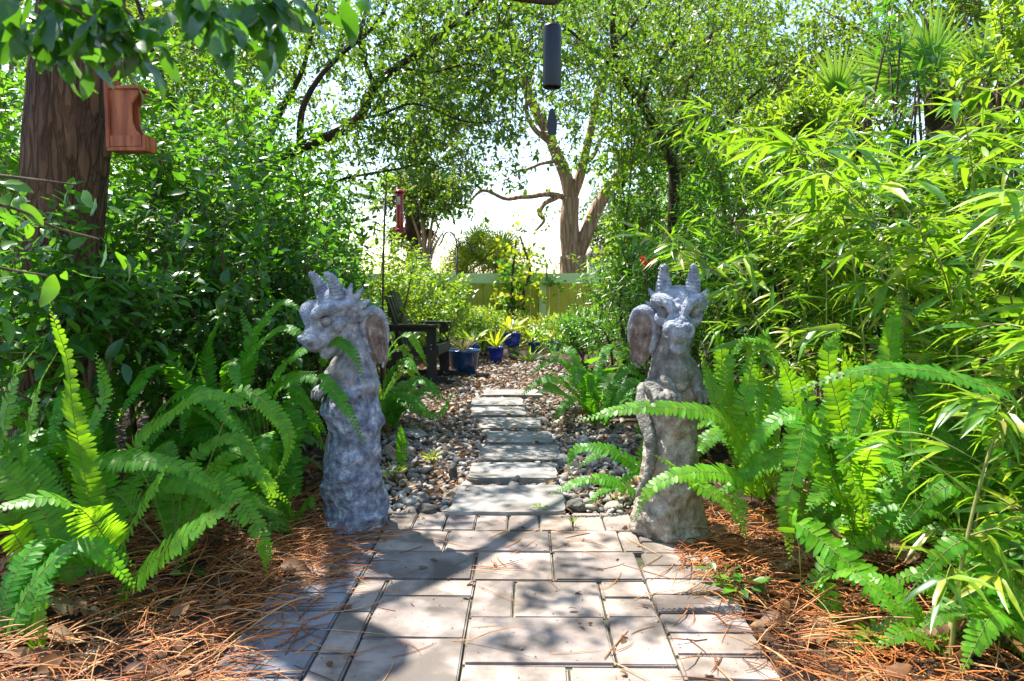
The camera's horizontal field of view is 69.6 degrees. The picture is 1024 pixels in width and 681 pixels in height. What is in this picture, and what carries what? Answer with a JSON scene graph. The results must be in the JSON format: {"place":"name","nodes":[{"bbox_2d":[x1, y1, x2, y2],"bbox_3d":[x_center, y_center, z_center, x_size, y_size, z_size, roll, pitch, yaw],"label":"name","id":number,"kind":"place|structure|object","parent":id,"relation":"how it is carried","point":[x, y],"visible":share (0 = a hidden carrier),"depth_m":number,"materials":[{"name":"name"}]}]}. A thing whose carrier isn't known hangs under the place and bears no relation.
{"place":"outdoors","nodes":[
{"label":"outdoors","id":0,"kind":"place"},
{"bbox_2d":[208,512,781,680],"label":"paved path","id":1,"kind":"structure","parent":0,"point":[647,653],"depth_m":2.23,"materials":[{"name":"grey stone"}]},
{"bbox_2d":[0,287,1023,680],"bbox_3d":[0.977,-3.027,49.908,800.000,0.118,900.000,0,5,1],"label":"ground","id":2,"kind":"structure","parent":0,"point":[716,457],"depth_m":2.35,"materials":[{"name":"soil"}]},
{"bbox_2d":[0,69,23,433],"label":"shrub","id":3,"kind":"object","parent":2,"relation":"on","point":[9,159],"visible":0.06,"depth_m":3.69,"materials":[{"name":"green plant"}]},
{"bbox_2d":[26,589,48,650],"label":"fern","id":4,"kind":"object","parent":2,"relation":"on","point":[39,616],"visible":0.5,"depth_m":1.96,"materials":[{"name":"green plant"}]},
{"bbox_2d":[0,376,118,492],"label":"fern","id":5,"kind":"object","parent":2,"relation":"on","point":[41,433],"visible":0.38,"depth_m":2.70,"materials":[{"name":"green plant"}]},
{"bbox_2d":[0,174,130,306],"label":"young tree","id":6,"kind":"object","parent":2,"relation":"on","point":[50,289],"visible":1,"depth_m":1.75,"materials":[{"name":"green plant"}]},
{"bbox_2d":[0,535,138,647],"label":"fern","id":7,"kind":"object","parent":2,"relation":"on","point":[23,600],"visible":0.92,"depth_m":2.06,"materials":[{"name":"green plant"}]},
{"bbox_2d":[0,307,157,591],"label":"fern","id":8,"kind":"object","parent":2,"relation":"on","point":[31,494],"visible":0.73,"depth_m":2.32,"materials":[{"name":"green plant"}]},
{"bbox_2d":[0,0,166,248],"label":"tree","id":9,"kind":"object","parent":2,"relation":"on","point":[11,66],"depth_m":11.85,"materials":[{"name":"green plant"}]},
{"bbox_2d":[0,177,205,518],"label":"shrub","id":10,"kind":"object","parent":2,"relation":"on","point":[96,321],"visible":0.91,"depth_m":2.81,"materials":[{"name":"green plant"}]},
{"bbox_2d":[0,0,233,511],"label":"tree","id":11,"kind":"object","parent":2,"relation":"on","point":[63,136],"visible":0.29,"depth_m":3.10,"materials":[{"name":"brown plant"}]},
{"bbox_2d":[103,77,156,153],"bbox_3d":[-1.598,-0.944,3.086,0.166,0.306,0.100,0,5,1],"label":"wooden feeder","id":12,"kind":"object","parent":11,"relation":"attached to","point":[125,134],"visible":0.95,"depth_m":3.05,"materials":[{"name":"red wood"}]},
{"bbox_2d":[0,2,241,416],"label":"shrub","id":13,"kind":"object","parent":2,"relation":"on","point":[12,139],"visible":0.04,"depth_m":4.92,"materials":[{"name":"green plant"}]},
{"bbox_2d":[0,377,249,511],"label":"fern","id":14,"kind":"object","parent":2,"relation":"on","point":[52,450],"visible":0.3,"depth_m":2.90,"materials":[{"name":"green plant"}]},
{"bbox_2d":[109,498,240,614],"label":"fern","id":15,"kind":"object","parent":2,"relation":"on","point":[174,548],"visible":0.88,"depth_m":2.16,"materials":[{"name":"green plant"}]},
{"bbox_2d":[0,100,350,458],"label":"shrub","id":16,"kind":"object","parent":2,"relation":"on","point":[201,328],"visible":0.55,"depth_m":3.49,"materials":[{"name":"green plant"}]},
{"bbox_2d":[74,385,296,574],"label":"fern","id":17,"kind":"object","parent":2,"relation":"on","point":[200,488],"visible":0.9,"depth_m":2.52,"materials":[{"name":"green plant"}]},
{"bbox_2d":[0,0,371,103],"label":"young tree","id":18,"kind":"object","parent":2,"relation":"on","point":[80,26],"visible":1,"depth_m":1.18,"materials":[{"name":"green plant"}]},
{"bbox_2d":[104,46,323,458],"bbox_3d":[-1.990,-0.483,4.359,1.506,2.522,1.649,-3,5,-29],"label":"shrub","id":19,"kind":"object","parent":2,"relation":"on","point":[164,128],"visible":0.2,"depth_m":4.11,"materials":[{"name":"green plant"}]},
{"bbox_2d":[4,0,433,241],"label":"tree","id":20,"kind":"object","parent":2,"relation":"on","point":[288,77],"visible":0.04,"depth_m":12.82,"materials":[{"name":"green plant"}]},
{"bbox_2d":[116,303,327,522],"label":"fern","id":21,"kind":"object","parent":2,"relation":"on","point":[188,419],"visible":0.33,"depth_m":3.21,"materials":[{"name":"green plant"}]},
{"bbox_2d":[107,30,353,358],"bbox_3d":[-3.460,-1.509,8.160,3.399,3.937,3.344,0,5,1],"label":"shrub","id":22,"kind":"object","parent":2,"relation":"on","point":[186,97],"visible":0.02,"depth_m":7.88,"materials":[{"name":"green plant"}]},
{"bbox_2d":[111,71,385,432],"bbox_3d":[-1.872,-0.655,5.287,1.983,2.574,1.908,0,5,1],"label":"shrub","id":23,"kind":"object","parent":2,"relation":"on","point":[296,181],"visible":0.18,"depth_m":5.06,"materials":[{"name":"green plant"}]},
{"bbox_2d":[144,298,365,506],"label":"fern","id":24,"kind":"object","parent":2,"relation":"on","point":[261,442],"visible":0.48,"depth_m":3.13,"materials":[{"name":"green plant"}]},
{"bbox_2d":[244,484,315,539],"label":"fern","id":25,"kind":"object","parent":2,"relation":"on","point":[281,521],"visible":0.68,"depth_m":2.95,"materials":[{"name":"green plant"}]},
{"bbox_2d":[185,169,379,451],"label":"shrub","id":26,"kind":"object","parent":2,"relation":"on","point":[281,283],"visible":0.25,"depth_m":4.23,"materials":[{"name":"green plant"}]},
{"bbox_2d":[255,166,389,365],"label":"shrub","id":27,"kind":"object","parent":2,"relation":"on","point":[365,255],"visible":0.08,"depth_m":7.22,"materials":[{"name":"green plant"}]},
{"bbox_2d":[297,271,389,536],"bbox_3d":[-0.682,0.314,2.982,0.295,1.181,0.373,4,6,41],"label":"dragon statue","id":28,"kind":"object","parent":2,"relation":"on","point":[354,494],"visible":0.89,"depth_m":2.92,"materials":[{"name":"stone"}]},
{"bbox_2d":[121,0,570,356],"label":"tree","id":29,"kind":"object","parent":2,"relation":"on","point":[420,47],"visible":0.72,"depth_m":5.34,"materials":[{"name":"green plant"}]},
{"bbox_2d":[325,216,454,380],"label":"shrub","id":30,"kind":"object","parent":2,"relation":"on","point":[399,280],"visible":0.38,"depth_m":7.53,"materials":[{"name":"green plant"}]},
{"bbox_2d":[378,331,427,405],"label":"fern","id":31,"kind":"object","parent":2,"relation":"on","point":[415,342],"visible":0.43,"depth_m":5.63,"materials":[{"name":"green plant"}]},
{"bbox_2d":[342,161,472,271],"bbox_3d":[-1.994,-1.979,14.986,2.610,3.609,2.732,4,6,43],"label":"tree","id":32,"kind":"object","parent":2,"relation":"on","point":[410,232],"visible":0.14,"depth_m":14.77,"materials":[{"name":"green plant"}]},
{"bbox_2d":[379,357,455,434],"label":"fern","id":33,"kind":"object","parent":2,"relation":"on","point":[395,399],"visible":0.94,"depth_m":4.83,"materials":[{"name":"green plant"}]},
{"bbox_2d":[384,290,466,384],"bbox_3d":[-0.919,-0.047,7.607,0.795,0.935,0.725,1,5,7],"label":"garden chair","id":34,"kind":"object","parent":2,"relation":"on","point":[433,348],"visible":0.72,"depth_m":7.38,"materials":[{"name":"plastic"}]},
{"bbox_2d":[374,251,478,359],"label":"shrub","id":35,"kind":"object","parent":2,"relation":"on","point":[460,309],"visible":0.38,"depth_m":9.47,"materials":[{"name":"green plant"}]},
{"bbox_2d":[366,140,492,271],"bbox_3d":[-1.551,-1.918,14.011,2.382,3.771,2.196,0,5,1],"label":"tree","id":36,"kind":"object","parent":2,"relation":"on","point":[425,246],"visible":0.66,"depth_m":13.72,"materials":[{"name":"green plant"}]},
{"bbox_2d":[449,348,480,375],"bbox_3d":[-0.526,0.235,8.057,0.369,0.278,0.369,0,5,1],"label":"plant pot","id":37,"kind":"object","parent":2,"relation":"on","point":[466,361],"visible":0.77,"depth_m":7.93,"materials":[{"name":"blue ceramic"}]},
{"bbox_2d":[449,303,507,356],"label":"shrub","id":38,"kind":"object","parent":2,"relation":"on","point":[479,322],"visible":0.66,"depth_m":10.10,"materials":[{"name":"green plant"}]},
{"bbox_2d":[441,223,521,272],"bbox_3d":[-0.611,-1.351,15.468,1.898,2.284,1.855,0,5,1],"label":"fan palm","id":39,"kind":"object","parent":2,"relation":"on","point":[477,232],"visible":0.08,"depth_m":14.89,"materials":[{"name":"green plant"}]},
{"bbox_2d":[432,211,541,288],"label":"shrub","id":40,"kind":"object","parent":2,"relation":"on","point":[496,249],"visible":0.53,"depth_m":14.25,"materials":[{"name":"green plant"}]},
{"bbox_2d":[471,397,524,406],"bbox_3d":[-0.118,0.531,6.083,0.452,0.065,0.387,0,5,1],"label":"stepping stone","id":41,"kind":"object","parent":2,"relation":"on","point":[494,401],"visible":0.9,"depth_m":6.00,"materials":[{"name":"stone"}]},
{"bbox_2d":[470,406,526,418],"bbox_3d":[-0.105,0.568,5.627,0.446,0.065,0.376,0,5,1],"label":"stepping stone","id":42,"kind":"object","parent":2,"relation":"on","point":[481,412],"visible":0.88,"depth_m":5.58,"materials":[{"name":"stone"}]},
{"bbox_2d":[445,485,565,517],"bbox_3d":[-0.019,0.749,3.373,0.529,0.065,0.440,0,5,1],"label":"stepping stone","id":43,"kind":"object","parent":2,"relation":"on","point":[508,501],"visible":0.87,"depth_m":3.32,"materials":[{"name":"grey stone"}]},
{"bbox_2d":[478,417,542,432],"bbox_3d":[-0.014,0.606,5.159,0.455,0.065,0.401,0,5,1],"label":"stepping stone","id":44,"kind":"object","parent":2,"relation":"on","point":[508,423],"visible":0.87,"depth_m":5.11,"materials":[{"name":"stone"}]},
{"bbox_2d":[380,360,642,518],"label":"gravel","id":45,"kind":"structure","parent":2,"relation":"on","point":[610,506],"depth_m":4.50,"materials":[{"name":"grey gravel"}]},
{"bbox_2d":[480,389,542,399],"bbox_3d":[0.001,0.493,6.563,0.551,0.065,0.337,0,5,1],"label":"stepping stone","id":46,"kind":"object","parent":2,"relation":"on","point":[505,393],"visible":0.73,"depth_m":6.42,"materials":[{"name":"stone"}]},
{"bbox_2d":[0,472,1023,680],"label":"pine needles","id":47,"kind":"object","parent":2,"relation":"on","point":[734,560],"visible":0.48,"depth_m":2.24,"materials":[{"name":"brown plant"}]},
{"bbox_2d":[0,357,1023,680],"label":"leaf litter","id":48,"kind":"object","parent":2,"relation":"on","point":[292,563],"visible":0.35,"depth_m":2.75,"materials":[{"name":"brown plant"}]},
{"bbox_2d":[467,462,558,485],"bbox_3d":[0.010,0.710,3.858,0.478,0.065,0.332,0,5,1],"label":"stepping stone","id":49,"kind":"object","parent":2,"relation":"on","point":[504,473],"visible":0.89,"depth_m":3.80,"materials":[{"name":"grey stone"}]},
{"bbox_2d":[481,212,556,326],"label":"shrub","id":50,"kind":"object","parent":2,"relation":"on","point":[523,280],"visible":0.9,"depth_m":12.52,"materials":[{"name":"yellow plant"}]},
{"bbox_2d":[478,445,561,466],"bbox_3d":[0.045,0.677,4.269,0.479,0.065,0.384,0,5,1],"label":"stepping stone","id":51,"kind":"object","parent":2,"relation":"on","point":[516,453],"visible":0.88,"depth_m":4.22,"materials":[{"name":"grey stone"}]},
{"bbox_2d":[485,431,554,444],"bbox_3d":[0.045,0.643,4.695,0.451,0.065,0.345,0,5,1],"label":"stepping stone","id":52,"kind":"object","parent":2,"relation":"on","point":[514,437],"visible":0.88,"depth_m":4.66,"materials":[{"name":"stone"}]},
{"bbox_2d":[142,273,919,337],"bbox_3d":[0.368,-0.593,12.980,19.828,1.180,0.125,0,5,1],"label":"fence","id":53,"kind":"object","parent":2,"relation":"on","point":[563,300],"visible":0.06,"depth_m":12.95,"materials":[{"name":"green wood"}]},
{"bbox_2d":[488,256,531,320],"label":"vine","id":54,"kind":"object","parent":53,"relation":"hanging from","point":[504,274],"visible":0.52,"depth_m":12.65,"materials":[{"name":"green plant"}]},
{"bbox_2d":[500,312,611,352],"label":"shrub","id":55,"kind":"object","parent":2,"relation":"on","point":[538,327],"visible":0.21,"depth_m":10.93,"materials":[{"name":"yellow plant"}]},
{"bbox_2d":[528,305,620,367],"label":"shrub","id":56,"kind":"object","parent":2,"relation":"on","point":[567,332],"visible":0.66,"depth_m":8.47,"materials":[{"name":"green plant"}]},
{"bbox_2d":[343,0,807,284],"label":"tree","id":57,"kind":"object","parent":2,"relation":"on","point":[574,240],"visible":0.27,"depth_m":17.01,"materials":[{"name":"green plant"}]},
{"bbox_2d":[517,344,642,429],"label":"fern","id":58,"kind":"object","parent":2,"relation":"on","point":[589,386],"visible":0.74,"depth_m":5.11,"materials":[{"name":"green plant"}]},
{"bbox_2d":[534,357,626,414],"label":"fern","id":59,"kind":"object","parent":2,"relation":"on","point":[552,387],"visible":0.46,"depth_m":5.33,"materials":[{"name":"green plant"}]},
{"bbox_2d":[563,160,671,399],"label":"shrub","id":60,"kind":"object","parent":2,"relation":"on","point":[599,298],"visible":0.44,"depth_m":6.28,"materials":[{"name":"green plant"}]},
{"bbox_2d":[579,169,664,267],"bbox_3d":[3.834,-3.337,23.772,3.796,5.056,2.941,0,5,1],"label":"tree","id":61,"kind":"object","parent":2,"relation":"on","point":[600,238],"visible":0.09,"depth_m":23.64,"materials":[{"name":"green plant"}]},
{"bbox_2d":[550,435,704,502],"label":"fern","id":62,"kind":"object","parent":2,"relation":"on","point":[612,482],"visible":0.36,"depth_m":3.33,"materials":[{"name":"green plant"}]},
{"bbox_2d":[422,0,833,251],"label":"tree","id":63,"kind":"object","parent":2,"relation":"on","point":[615,40],"visible":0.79,"depth_m":5.74,"materials":[{"name":"green plant"}]},
{"bbox_2d":[543,5,560,134],"bbox_3d":[0.175,-1.187,3.212,0.080,0.568,0.080,0,5,1],"label":"wind chime","id":64,"kind":"object","parent":63,"relation":"hanging from","point":[552,56],"visible":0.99,"depth_m":3.18,"materials":[{"name":"black metal"}]},
{"bbox_2d":[582,41,660,287],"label":"vine","id":65,"kind":"object","parent":63,"relation":"hanging from","point":[617,182],"visible":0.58,"depth_m":6.22,"materials":[{"name":"green plant"}]},
{"bbox_2d":[614,72,649,263],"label":"vine","id":66,"kind":"object","parent":63,"relation":"hanging from","point":[634,124],"visible":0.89,"depth_m":5.82,"materials":[{"name":"green plant"}]},
{"bbox_2d":[575,165,710,373],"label":"shrub","id":67,"kind":"object","parent":2,"relation":"on","point":[620,225],"visible":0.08,"depth_m":7.64,"materials":[{"name":"green plant"}]},
{"bbox_2d":[627,263,713,548],"bbox_3d":[0.643,0.315,2.889,0.316,1.225,0.392,-2,5,-19],"label":"dragon statue","id":68,"kind":"object","parent":2,"relation":"on","point":[664,322],"visible":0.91,"depth_m":2.84,"materials":[{"name":"stone"}]},
{"bbox_2d":[598,40,754,259],"bbox_3d":[3.241,-3.042,14.852,3.062,5.890,2.641,0,5,1],"label":"tree","id":69,"kind":"object","parent":2,"relation":"on","point":[670,134],"visible":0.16,"depth_m":14.61,"materials":[{"name":"green plant"}]},
{"bbox_2d":[598,354,755,462],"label":"fern","id":70,"kind":"object","parent":2,"relation":"on","point":[627,385],"visible":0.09,"depth_m":4.17,"materials":[{"name":"green plant"}]},
{"bbox_2d":[607,193,758,449],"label":"shrub","id":71,"kind":"object","parent":2,"relation":"on","point":[680,277],"visible":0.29,"depth_m":4.50,"materials":[{"name":"green plant"}]},
{"bbox_2d":[606,67,791,407],"bbox_3d":[1.553,-0.711,5.951,1.305,2.752,1.466,4,6,40],"label":"shrub","id":72,"kind":"object","parent":2,"relation":"on","point":[656,178],"visible":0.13,"depth_m":5.88,"materials":[{"name":"green plant"}]},
{"bbox_2d":[661,78,789,256],"bbox_3d":[6.185,-3.965,19.983,5.899,6.954,5.390,0,5,1],"label":"tree","id":73,"kind":"object","parent":2,"relation":"on","point":[755,213],"visible":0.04,"depth_m":19.44,"materials":[{"name":"green plant"}]},
{"bbox_2d":[711,572,773,600],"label":"plant","id":74,"kind":"object","parent":2,"relation":"on","point":[758,588],"visible":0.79,"depth_m":2.35,"materials":[{"name":"green plant"}]},
{"bbox_2d":[575,329,966,566],"bbox_3d":[0.857,0.356,2.680,1.290,0.803,0.578,0,5,1],"label":"fern","id":75,"kind":"object","parent":2,"relation":"on","point":[725,418],"visible":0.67,"depth_m":2.55,"materials":[{"name":"green plant"}]},
{"bbox_2d":[673,133,873,419],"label":"shrub","id":76,"kind":"object","parent":2,"relation":"on","point":[702,190],"visible":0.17,"depth_m":4.97,"materials":[{"name":"green plant"}]},
{"bbox_2d":[697,316,854,513],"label":"fern","id":77,"kind":"object","parent":2,"relation":"on","point":[714,434],"visible":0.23,"depth_m":3.18,"materials":[{"name":"green plant"}]},
{"bbox_2d":[649,94,916,433],"bbox_3d":[1.682,-0.346,4.553,1.832,2.060,1.885,0,5,1],"label":"bamboo","id":78,"kind":"object","parent":2,"relation":"on","point":[709,150],"visible":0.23,"depth_m":4.27,"materials":[{"name":"green plant"}]},
{"bbox_2d":[726,43,882,434],"bbox_3d":[1.889,-0.638,4.791,0.968,2.609,0.858,0,5,1],"label":"tree","id":79,"kind":"object","parent":2,"relation":"on","point":[794,118],"visible":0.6,"depth_m":4.70,"materials":[{"name":"green plant"}]},
{"bbox_2d":[699,128,911,469],"bbox_3d":[1.567,-0.144,3.626,0.991,1.807,1.547,-1,5,-14],"label":"bamboo","id":80,"kind":"object","parent":2,"relation":"on","point":[815,289],"visible":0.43,"depth_m":3.71,"materials":[{"name":"green plant"}]},
{"bbox_2d":[604,96,1023,525],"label":"bamboo","id":81,"kind":"object","parent":2,"relation":"on","point":[908,268],"visible":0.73,"depth_m":2.85,"materials":[{"name":"green plant"}]},
{"bbox_2d":[638,0,995,327],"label":"tree","id":82,"kind":"object","parent":2,"relation":"on","point":[810,26],"visible":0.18,"depth_m":11.95,"materials":[{"name":"green plant"}]},
{"bbox_2d":[708,295,982,576],"bbox_3d":[1.141,0.315,2.424,0.922,0.927,0.852,3,5,29],"label":"fern","id":83,"kind":"object","parent":2,"relation":"on","point":[825,481],"visible":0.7,"depth_m":2.50,"materials":[{"name":"green plant"}]},
{"bbox_2d":[776,510,947,655],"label":"fern","id":84,"kind":"object","parent":2,"relation":"on","point":[846,555],"visible":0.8,"depth_m":2.21,"materials":[{"name":"green plant"}]},
{"bbox_2d":[727,128,1023,442],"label":"shrub","id":85,"kind":"object","parent":2,"relation":"on","point":[876,332],"visible":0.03,"depth_m":4.56,"materials":[{"name":"green plant"}]},
{"bbox_2d":[791,40,961,376],"bbox_3d":[2.733,-0.875,5.766,1.370,2.885,1.208,3,5,31],"label":"fan palm","id":86,"kind":"object","parent":2,"relation":"on","point":[835,73],"visible":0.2,"depth_m":5.60,"materials":[{"name":"green plant"}]},
{"bbox_2d":[757,373,995,501],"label":"fern","id":87,"kind":"object","parent":2,"relation":"on","point":[775,396],"visible":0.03,"depth_m":2.85,"materials":[{"name":"green plant"}]},
{"bbox_2d":[766,297,1016,540],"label":"fern","id":88,"kind":"object","parent":2,"relation":"on","point":[897,410],"visible":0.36,"depth_m":2.51,"materials":[{"name":"green plant"}]},
{"bbox_2d":[836,0,968,396],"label":"shrub","id":89,"kind":"object","parent":2,"relation":"on","point":[900,45],"visible":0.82,"depth_m":4.34,"materials":[{"name":"green plant"}]},
{"bbox_2d":[788,361,1023,513],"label":"fern","id":90,"kind":"object","parent":2,"relation":"on","point":[914,370],"visible":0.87,"depth_m":1.62,"materials":[{"name":"green plant"}]},
{"bbox_2d":[795,99,1023,447],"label":"bamboo","id":91,"kind":"object","parent":2,"relation":"on","point":[961,150],"visible":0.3,"depth_m":3.38,"materials":[{"name":"green plant"}]},
{"bbox_2d":[811,0,1023,337],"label":"tree","id":92,"kind":"object","parent":2,"relation":"on","point":[977,12],"visible":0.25,"depth_m":11.40,"materials":[{"name":"green plant"}]},
{"bbox_2d":[824,415,1023,555],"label":"fern","id":93,"kind":"object","parent":2,"relation":"on","point":[943,433],"visible":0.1,"depth_m":2.57,"materials":[{"name":"green plant"}]},
{"bbox_2d":[828,92,1022,460],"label":"bamboo","id":94,"kind":"object","parent":2,"relation":"on","point":[906,130],"visible":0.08,"depth_m":4.15,"materials":[{"name":"green plant"}]},
{"bbox_2d":[838,325,1023,664],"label":"bamboo","id":95,"kind":"object","parent":2,"relation":"on","point":[1009,425],"visible":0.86,"depth_m":1.94,"materials":[{"name":"green plant"}]},
{"bbox_2d":[841,571,1023,651],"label":"fern","id":96,"kind":"object","parent":2,"relation":"on","point":[909,634],"visible":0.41,"depth_m":1.98,"materials":[{"name":"green plant"}]},
{"bbox_2d":[845,0,1023,405],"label":"fan palm","id":97,"kind":"object","parent":2,"relation":"on","point":[931,121],"visible":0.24,"depth_m":4.84,"materials":[{"name":"green plant"}]},
{"bbox_2d":[883,531,1023,671],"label":"fern","id":98,"kind":"object","parent":2,"relation":"on","point":[1000,619],"visible":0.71,"depth_m":1.92,"materials":[{"name":"green plant"}]},
{"bbox_2d":[888,464,1023,585],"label":"fern","id":99,"kind":"object","parent":2,"relation":"on","point":[942,493],"visible":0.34,"depth_m":2.32,"materials":[{"name":"green plant"}]},
{"bbox_2d":[907,114,1023,461],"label":"bamboo","id":100,"kind":"object","parent":2,"relation":"on","point":[991,255],"visible":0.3,"depth_m":2.74,"materials":[{"name":"green plant"}]},
{"bbox_2d":[908,4,1023,335],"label":"fan palm","id":101,"kind":"object","parent":2,"relation":"on","point":[982,54],"visible":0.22,"depth_m":4.62,"materials":[{"name":"green plant"}]},
{"bbox_2d":[912,168,1023,552],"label":"bamboo","id":102,"kind":"object","parent":2,"relation":"on","point":[1012,208],"visible":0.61,"depth_m":2.14,"materials":[{"name":"green plant"}]},
{"bbox_2d":[924,0,1023,414],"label":"shrub","id":103,"kind":"object","parent":2,"relation":"on","point":[1007,42],"visible":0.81,"depth_m":3.99,"materials":[{"name":"green plant"}]},
{"bbox_2d":[932,84,1023,460],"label":"shrub","id":104,"kind":"object","parent":2,"relation":"on","point":[1010,131],"visible":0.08,"depth_m":4.01,"materials":[{"name":"green plant"}]},
{"bbox_2d":[942,469,1023,580],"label":"fern","id":105,"kind":"object","parent":2,"relation":"on","point":[1014,553],"visible":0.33,"depth_m":2.08,"materials":[{"name":"green plant"}]},
{"bbox_2d":[944,76,1023,186],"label":"bamboo","id":106,"kind":"object","parent":2,"relation":"on","point":[986,95],"visible":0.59,"depth_m":3.26,"materials":[{"name":"green plant"}]},
{"bbox_2d":[2,0,1023,272],"label":"sky","id":107,"kind":"structure","parent":0,"point":[498,209],"materials":[{"name":"white"}]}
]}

